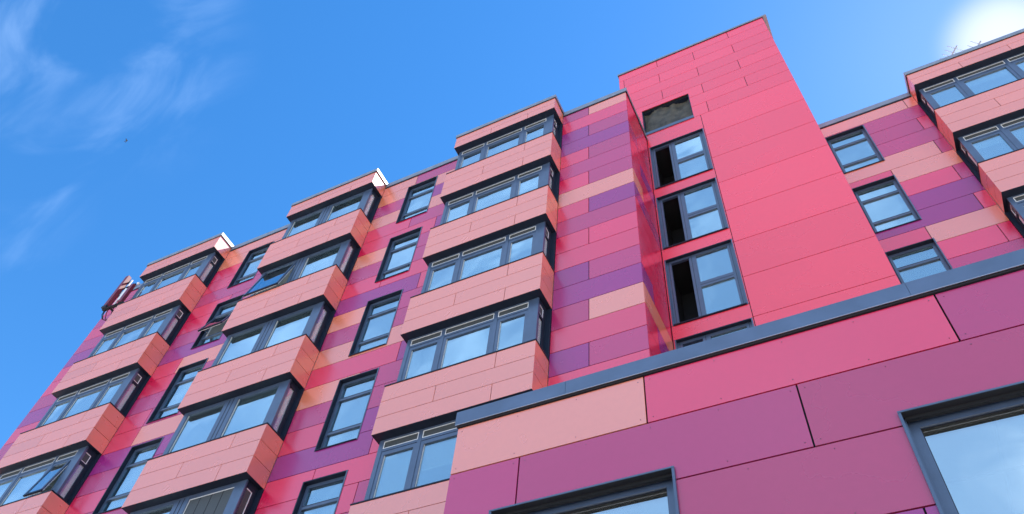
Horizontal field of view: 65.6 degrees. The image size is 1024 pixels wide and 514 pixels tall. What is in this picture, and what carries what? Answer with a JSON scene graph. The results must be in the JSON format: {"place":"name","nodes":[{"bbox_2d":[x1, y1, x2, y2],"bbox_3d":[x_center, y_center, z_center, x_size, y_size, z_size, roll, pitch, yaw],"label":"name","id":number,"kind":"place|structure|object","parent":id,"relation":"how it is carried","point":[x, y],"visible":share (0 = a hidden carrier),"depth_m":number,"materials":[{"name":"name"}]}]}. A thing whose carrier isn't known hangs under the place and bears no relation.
{"place":"outdoors","nodes":[
{"label":"outdoors","id":0,"kind":"place"},
{"bbox_2d":[0,88,673,513],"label":"apartment building","id":1,"kind":"structure","parent":0,"point":[356,344],"depth_m":20.10,"materials":[{"name":"pink"}]},
{"bbox_2d":[0,446,101,513],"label":"bay window","id":2,"kind":"structure","parent":1,"relation":"in","point":[65,474],"depth_m":21.18,"materials":[{"name":"black"}]},
{"bbox_2d":[35,368,150,453],"bbox_3d":[-12.027,5.516,24.424,3.576,1.730,3.191,-19,-58,18],"label":"bay window","id":3,"kind":"structure","parent":1,"relation":"in","point":[122,390],"depth_m":23.69,"materials":[{"name":"black"}]},
{"bbox_2d":[101,276,139,320],"bbox_3d":[-14.255,1.536,29.385,1.110,2.480,0.630,-19,-58,18],"label":"sign","id":4,"kind":"object","parent":1,"relation":"attached to","point":[122,297],"visible":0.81,"depth_m":29.22,"materials":[{"name":"red"}]},
{"bbox_2d":[92,437,163,513],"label":"window","id":5,"kind":"structure","parent":1,"relation":"in","point":[114,497],"depth_m":20.23,"materials":[{"name":"black"}]},
{"bbox_2d":[87,305,190,375],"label":"bay window","id":6,"kind":"structure","parent":1,"relation":"in","point":[168,323],"depth_m":26.14,"materials":[{"name":"black"}]},
{"bbox_2d":[146,358,208,423],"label":"window","id":7,"kind":"structure","parent":1,"relation":"in","point":[168,405],"depth_m":22.67,"materials":[{"name":"black"}]},
{"bbox_2d":[131,252,224,312],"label":"bay window","id":8,"kind":"structure","parent":1,"relation":"in","point":[206,267],"depth_m":28.58,"materials":[{"name":"black"}]},
{"bbox_2d":[130,479,263,513],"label":"bay window","id":9,"kind":"structure","parent":1,"relation":"in","point":[242,497],"depth_m":16.83,"materials":[{"name":"black"}]},
{"bbox_2d":[190,294,243,349],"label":"window","id":10,"kind":"structure","parent":1,"relation":"in","point":[211,331],"depth_m":25.13,"materials":[{"name":"black"}]},
{"bbox_2d":[162,379,304,488],"bbox_3d":[-6.206,5.139,19.886,3.536,1.730,3.191,-19,-58,18],"label":"bay window","id":11,"kind":"structure","parent":1,"relation":"in","point":[277,404],"depth_m":19.16,"materials":[{"name":"black"}]},
{"bbox_2d":[227,241,273,288],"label":"window","id":12,"kind":"structure","parent":1,"relation":"in","point":[247,270],"depth_m":27.55,"materials":[{"name":"black"}]},
{"bbox_2d":[212,301,335,386],"bbox_3d":[-5.973,3.391,22.313,3.536,1.730,3.191,-19,-58,18],"label":"bay window","id":13,"kind":"structure","parent":1,"relation":"in","point":[315,321],"depth_m":21.62,"materials":[{"name":"black"}]},
{"bbox_2d":[243,239,360,309],"bbox_3d":[-5.804,1.533,24.667,3.536,1.730,3.483,-19,-58,18],"label":"bay window","id":14,"kind":"structure","parent":1,"relation":"in","point":[345,254],"depth_m":23.96,"materials":[{"name":"black"}]},
{"bbox_2d":[292,470,347,513],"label":"window","id":15,"kind":"structure","parent":1,"relation":"in","point":[321,495],"depth_m":16.19,"materials":[{"name":"black"}]},
{"bbox_2d":[282,188,381,247],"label":"bay window","id":16,"kind":"structure","parent":1,"relation":"in","point":[368,201],"depth_m":26.54,"materials":[{"name":"black"}]},
{"bbox_2d":[314,368,378,451],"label":"window","id":17,"kind":"structure","parent":1,"relation":"in","point":[347,411],"depth_m":18.08,"materials":[{"name":"black"}]},
{"bbox_2d":[348,289,402,356],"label":"window","id":18,"kind":"structure","parent":1,"relation":"in","point":[374,329],"depth_m":20.54,"materials":[{"name":"black"}]},
{"bbox_2d":[375,226,422,282],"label":"window","id":19,"kind":"structure","parent":1,"relation":"in","point":[398,257],"depth_m":23.00,"materials":[{"name":"black"}]},
{"bbox_2d":[364,420,457,499],"bbox_3d":[-0.489,4.799,15.384,3.511,1.730,3.191,-19,-58,18],"label":"bay window","id":20,"kind":"structure","parent":1,"relation":"in","point":[424,456],"depth_m":14.94,"materials":[{"name":"black"}]},
{"bbox_2d":[396,176,437,223],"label":"window","id":21,"kind":"structure","parent":1,"relation":"in","point":[418,196],"depth_m":25.46,"materials":[{"name":"black"}]},
{"bbox_2d":[397,297,551,385],"bbox_3d":[-0.257,3.051,17.811,3.511,1.730,3.191,-19,-58,18],"label":"bay window","id":22,"kind":"structure","parent":1,"relation":"in","point":[528,320],"depth_m":17.12,"materials":[{"name":"black"}]},
{"bbox_2d":[421,221,556,305],"bbox_3d":[-0.024,1.302,20.238,3.511,1.730,3.191,-19,-58,18],"label":"bay window","id":23,"kind":"structure","parent":1,"relation":"in","point":[536,238],"depth_m":19.58,"materials":[{"name":"black"}]},
{"bbox_2d":[440,162,559,232],"bbox_3d":[0.208,-0.446,22.665,3.511,1.730,3.191,-19,-58,18],"label":"bay window","id":24,"kind":"structure","parent":1,"relation":"in","point":[542,175],"depth_m":22.04,"materials":[{"name":"black"}]},
{"bbox_2d":[455,115,562,169],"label":"bay window","id":25,"kind":"structure","parent":1,"relation":"in","point":[546,125],"depth_m":24.51,"materials":[{"name":"black"}]},
{"bbox_2d":[0,0,1023,448],"label":"sky","id":26,"kind":"structure","parent":0,"point":[231,114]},
{"bbox_2d":[444,248,1023,513],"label":"apartment building","id":27,"kind":"structure","parent":0,"point":[906,398],"depth_m":6.57,"materials":[{"name":"pink"}]},
{"bbox_2d":[489,466,679,513],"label":"window","id":28,"kind":"structure","parent":27,"relation":"in","point":[655,491],"depth_m":6.71,"materials":[{"name":"black"}]},
{"bbox_2d":[897,381,1023,513],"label":"window","id":29,"kind":"structure","parent":27,"relation":"in","point":[968,449],"depth_m":5.68,"materials":[{"name":"black"}]},
{"bbox_2d":[818,28,1023,283],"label":"apartment building","id":30,"kind":"structure","parent":0,"point":[931,162],"depth_m":20.69,"materials":[{"name":"pink"}]},
{"bbox_2d":[825,125,884,173],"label":"window","id":31,"kind":"structure","parent":30,"relation":"in","point":[853,149],"depth_m":23.20,"materials":[{"name":"black"}]},
{"bbox_2d":[852,175,921,233],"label":"window","id":32,"kind":"structure","parent":30,"relation":"in","point":[884,202],"depth_m":20.75,"materials":[{"name":"black"}]},
{"bbox_2d":[885,238,952,283],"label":"window","id":33,"kind":"structure","parent":30,"relation":"in","point":[925,258],"depth_m":19.02,"materials":[{"name":"black"}]},
{"bbox_2d":[940,45,962,58],"bbox_3d":[13.861,-5.425,24.753,0.759,2.918,1.494,11,-54,-2],"label":"television antenna","id":34,"kind":"object","parent":30,"relation":"on","point":[955,48],"visible":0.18,"depth_m":25.44,"materials":[{"name":"silver metal"}]},
{"bbox_2d":[918,52,1023,151],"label":"bay window","id":35,"kind":"structure","parent":30,"relation":"in","point":[1010,69],"depth_m":22.27,"materials":[{"name":"black"}]},
{"bbox_2d":[956,116,1023,213],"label":"bay window","id":36,"kind":"structure","parent":30,"relation":"in","point":[1008,136],"depth_m":20.04,"materials":[{"name":"black"}]},
{"bbox_2d":[1005,193,1023,237],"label":"bay window","id":37,"kind":"structure","parent":30,"relation":"in","point":[1015,214],"depth_m":18.01,"materials":[{"name":"black"}]},
{"bbox_3d":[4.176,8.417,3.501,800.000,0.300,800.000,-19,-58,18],"label":"ground","id":38,"kind":"structure","parent":0,"visible":0},
{"bbox_2d":[617,14,900,349],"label":"stair tower","id":39,"kind":"structure","parent":38,"relation":"on","point":[761,217],"depth_m":20.60,"materials":[{"name":"pink"}]},
{"bbox_2d":[649,128,713,189],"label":"window","id":40,"kind":"structure","parent":39,"relation":"in","point":[685,156],"depth_m":23.94,"materials":[{"name":"black"}]},
{"bbox_2d":[656,177,728,249],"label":"window","id":41,"kind":"structure","parent":39,"relation":"in","point":[696,211],"depth_m":21.48,"materials":[{"name":"black"}]},
{"bbox_2d":[664,238,747,326],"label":"window","id":42,"kind":"structure","parent":39,"relation":"in","point":[706,281],"depth_m":19.03,"materials":[{"name":"black"}]},
{"bbox_2d":[675,318,753,348],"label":"window","id":43,"kind":"structure","parent":39,"relation":"in","point":[747,323],"depth_m":17.28,"materials":[{"name":"black metal"}]}
]}

